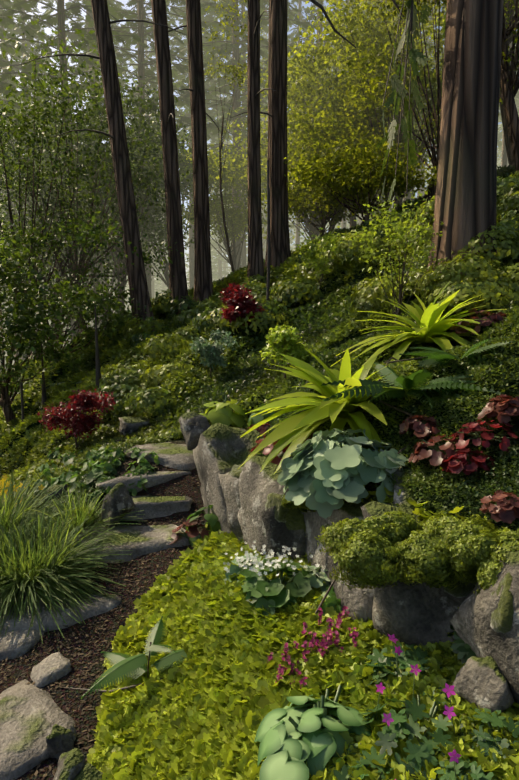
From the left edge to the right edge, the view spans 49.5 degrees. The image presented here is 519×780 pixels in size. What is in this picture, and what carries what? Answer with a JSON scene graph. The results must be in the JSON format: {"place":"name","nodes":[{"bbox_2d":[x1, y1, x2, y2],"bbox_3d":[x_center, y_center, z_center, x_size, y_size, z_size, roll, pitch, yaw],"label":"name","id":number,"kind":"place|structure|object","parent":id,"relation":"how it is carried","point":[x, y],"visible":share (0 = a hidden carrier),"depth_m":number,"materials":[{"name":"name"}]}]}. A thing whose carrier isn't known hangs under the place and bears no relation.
{"place":"outdoors","nodes":[
{"label":"outdoors","id":0,"kind":"place"},
{"bbox_2d":[0,0,517,358],"label":"sky","id":1,"kind":"structure","parent":0,"point":[47,30],"materials":[{"name":"white"}]},
{"bbox_2d":[0,207,518,779],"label":"terrain","id":2,"kind":"structure","parent":0,"point":[72,699],"depth_m":3.54,"materials":[{"name":"brown soil"}]},
{"bbox_2d":[14,380,80,400],"bbox_3d":[-3.110,0.019,9.700,1.961,0.637,3.174,-6,9,-39],"label":"fir foliage","id":3,"kind":"object","parent":2,"relation":"on","point":[75,383],"visible":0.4,"depth_m":8.73,"materials":[{"name":"green plant"}]},
{"bbox_2d":[0,468,144,643],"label":"ornamental grass","id":4,"kind":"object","parent":2,"relation":"on","point":[47,569],"depth_m":4.10,"materials":[{"name":"green plant"}]},
{"bbox_2d":[0,475,44,505],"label":"yellow petals","id":5,"kind":"object","parent":4,"relation":"on","point":[4,478],"visible":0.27,"depth_m":5.23,"materials":[{"name":"yellow plant"}]},
{"bbox_2d":[0,442,195,779],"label":"stone steps","id":6,"kind":"structure","parent":2,"relation":"on","point":[31,715],"depth_m":3.58,"materials":[{"name":"grey stone"}]},
{"bbox_2d":[0,441,206,779],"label":"mulch path","id":7,"kind":"structure","parent":2,"relation":"on","point":[62,686],"depth_m":3.41,"materials":[{"name":"brown soil"}]},
{"bbox_2d":[37,282,264,438],"bbox_3d":[-1.268,-0.529,7.562,3.448,2.007,0.844,-7,10,-45],"label":"red shrub","id":8,"kind":"object","parent":2,"relation":"on","point":[237,298],"visible":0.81,"depth_m":6.73,"materials":[{"name":"red plant"}]},
{"bbox_2d":[30,404,340,616],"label":"big plant leaves","id":9,"kind":"object","parent":2,"relation":"on","point":[256,587],"visible":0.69,"depth_m":4.50,"materials":[{"name":"green plant"}]},
{"bbox_2d":[189,328,240,368],"bbox_3d":[-0.605,-0.554,7.520,0.595,0.562,0.660,-3,8,-24],"label":"blue-green shrub","id":10,"kind":"object","parent":2,"relation":"on","point":[209,352],"visible":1,"depth_m":7.49,"materials":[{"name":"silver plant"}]},
{"bbox_2d":[198,399,247,428],"bbox_3d":[-0.413,0.322,6.151,0.658,0.422,0.542,-1,7,-11],"label":"hosta plant","id":11,"kind":"object","parent":2,"relation":"on","point":[219,413],"visible":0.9,"depth_m":6.02,"materials":[{"name":"green plant"}]},
{"bbox_2d":[20,160,427,715],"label":"dark plant stems","id":12,"kind":"object","parent":2,"relation":"on","point":[98,371],"visible":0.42,"depth_m":5.52,"materials":[{"name":"green"}]},
{"bbox_2d":[0,0,518,426],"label":"tree","id":13,"kind":"object","parent":2,"relation":"on","point":[200,275],"depth_m":13.51,"materials":[{"name":"green plant"}]},
{"bbox_2d":[0,0,518,392],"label":"broadleaf","id":14,"kind":"object","parent":13,"relation":"on","point":[27,322],"depth_m":15.54,"materials":[{"name":"green plant"}]},
{"bbox_2d":[0,165,518,530],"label":"hillside groundcover plants","id":15,"kind":"object","parent":2,"relation":"on","point":[167,338],"visible":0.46,"depth_m":7.00,"materials":[{"name":"green plant"}]},
{"bbox_2d":[0,0,518,345],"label":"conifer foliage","id":16,"kind":"object","parent":2,"relation":"on","point":[133,39],"visible":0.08,"depth_m":32.22,"materials":[{"name":"green plant"}]},
{"bbox_2d":[1,485,518,779],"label":"golden groundcover plants","id":17,"kind":"object","parent":2,"relation":"on","point":[217,695],"visible":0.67,"depth_m":2.54,"materials":[{"name":"green plant"}]},
{"bbox_2d":[267,606,474,779],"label":"pink flowers","id":18,"kind":"object","parent":17,"relation":"on","point":[330,634],"depth_m":2.50,"materials":[{"name":"plant"}]},
{"bbox_2d":[44,412,513,779],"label":"boulders","id":19,"kind":"object","parent":2,"relation":"on","point":[481,682],"visible":0.88,"depth_m":2.42,"materials":[{"name":"grey stone"}]},
{"bbox_2d":[81,338,515,699],"bbox_3d":[0.392,0.570,3.345,2.767,1.750,0.955,-2,7,-12],"label":"fern foliage","id":20,"kind":"object","parent":2,"relation":"on","point":[125,665],"visible":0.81,"depth_m":3.18,"materials":[{"name":"green plant"}]},
{"bbox_2d":[223,449,396,580],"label":"white flowers","id":21,"kind":"object","parent":2,"relation":"on","point":[255,560],"visible":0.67,"depth_m":3.17,"materials":[{"name":"white plant"}]},
{"bbox_2d":[254,688,371,779],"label":"hosta plant","id":22,"kind":"object","parent":2,"relation":"on","point":[285,751],"visible":0.85,"depth_m":2.02,"materials":[{"name":"green plant"}]},
{"bbox_2d":[223,429,406,591],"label":"silver foliage plants","id":23,"kind":"object","parent":2,"relation":"on","point":[324,476],"visible":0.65,"depth_m":3.02,"materials":[{"name":"plant"}]},
{"bbox_2d":[168,308,518,544],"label":"red-leaved plant","id":24,"kind":"object","parent":2,"relation":"on","point":[503,411],"visible":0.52,"depth_m":2.88,"materials":[{"name":"red plant"}]},
{"bbox_2d":[180,309,518,779],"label":"green plant stems","id":25,"kind":"object","parent":2,"relation":"on","point":[434,709],"visible":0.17,"depth_m":2.25,"materials":[{"name":"green plant"}]},
{"bbox_2d":[259,191,443,367],"bbox_3d":[0.936,-1.438,7.517,1.797,2.058,5.498,0,7,1],"label":"green shrub","id":26,"kind":"object","parent":2,"relation":"on","point":[291,343],"visible":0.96,"depth_m":5.52,"materials":[{"name":"green plant"}]},
{"bbox_2d":[193,423,518,703],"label":"boulder wall","id":27,"kind":"structure","parent":2,"relation":"on","point":[423,613],"depth_m":2.88,"materials":[{"name":"grey stone"}]},
{"bbox_2d":[230,465,513,633],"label":"moss patches","id":28,"kind":"object","parent":27,"relation":"on","point":[501,615],"visible":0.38,"depth_m":2.39,"materials":[{"name":"green plant"}]},
{"bbox_2d":[281,495,518,595],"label":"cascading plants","id":29,"kind":"object","parent":27,"relation":"on","point":[449,549],"visible":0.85,"depth_m":2.36,"materials":[{"name":"green plant"}]},
{"bbox_2d":[238,281,506,473],"bbox_3d":[0.837,-0.131,4.072,1.672,1.324,2.617,6,9,39],"label":"spiky-leaved plant","id":30,"kind":"object","parent":2,"relation":"on","point":[430,326],"visible":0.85,"depth_m":3.72,"materials":[{"name":"green plant"}]},
{"bbox_2d":[250,419,518,474],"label":"heuchera plant","id":31,"kind":"object","parent":2,"relation":"on","point":[454,465],"visible":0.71,"depth_m":2.72,"materials":[{"name":"red plant"}]},
{"bbox_2d":[373,0,445,219],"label":"hanging branch foliage","id":32,"kind":"object","parent":2,"relation":"on","point":[416,57],"visible":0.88,"depth_m":5.56,"materials":[{"name":"green plant"}]},
{"bbox_2d":[328,625,518,779],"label":"geranium foliage","id":33,"kind":"object","parent":2,"relation":"on","point":[417,756],"visible":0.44,"depth_m":1.92,"materials":[{"name":"green plant"}]},
{"bbox_2d":[427,0,503,281],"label":"tree trunk","id":34,"kind":"object","parent":2,"relation":"on","point":[465,199],"visible":0.62,"depth_m":5.27,"materials":[{"name":"brown plant"}]}
]}

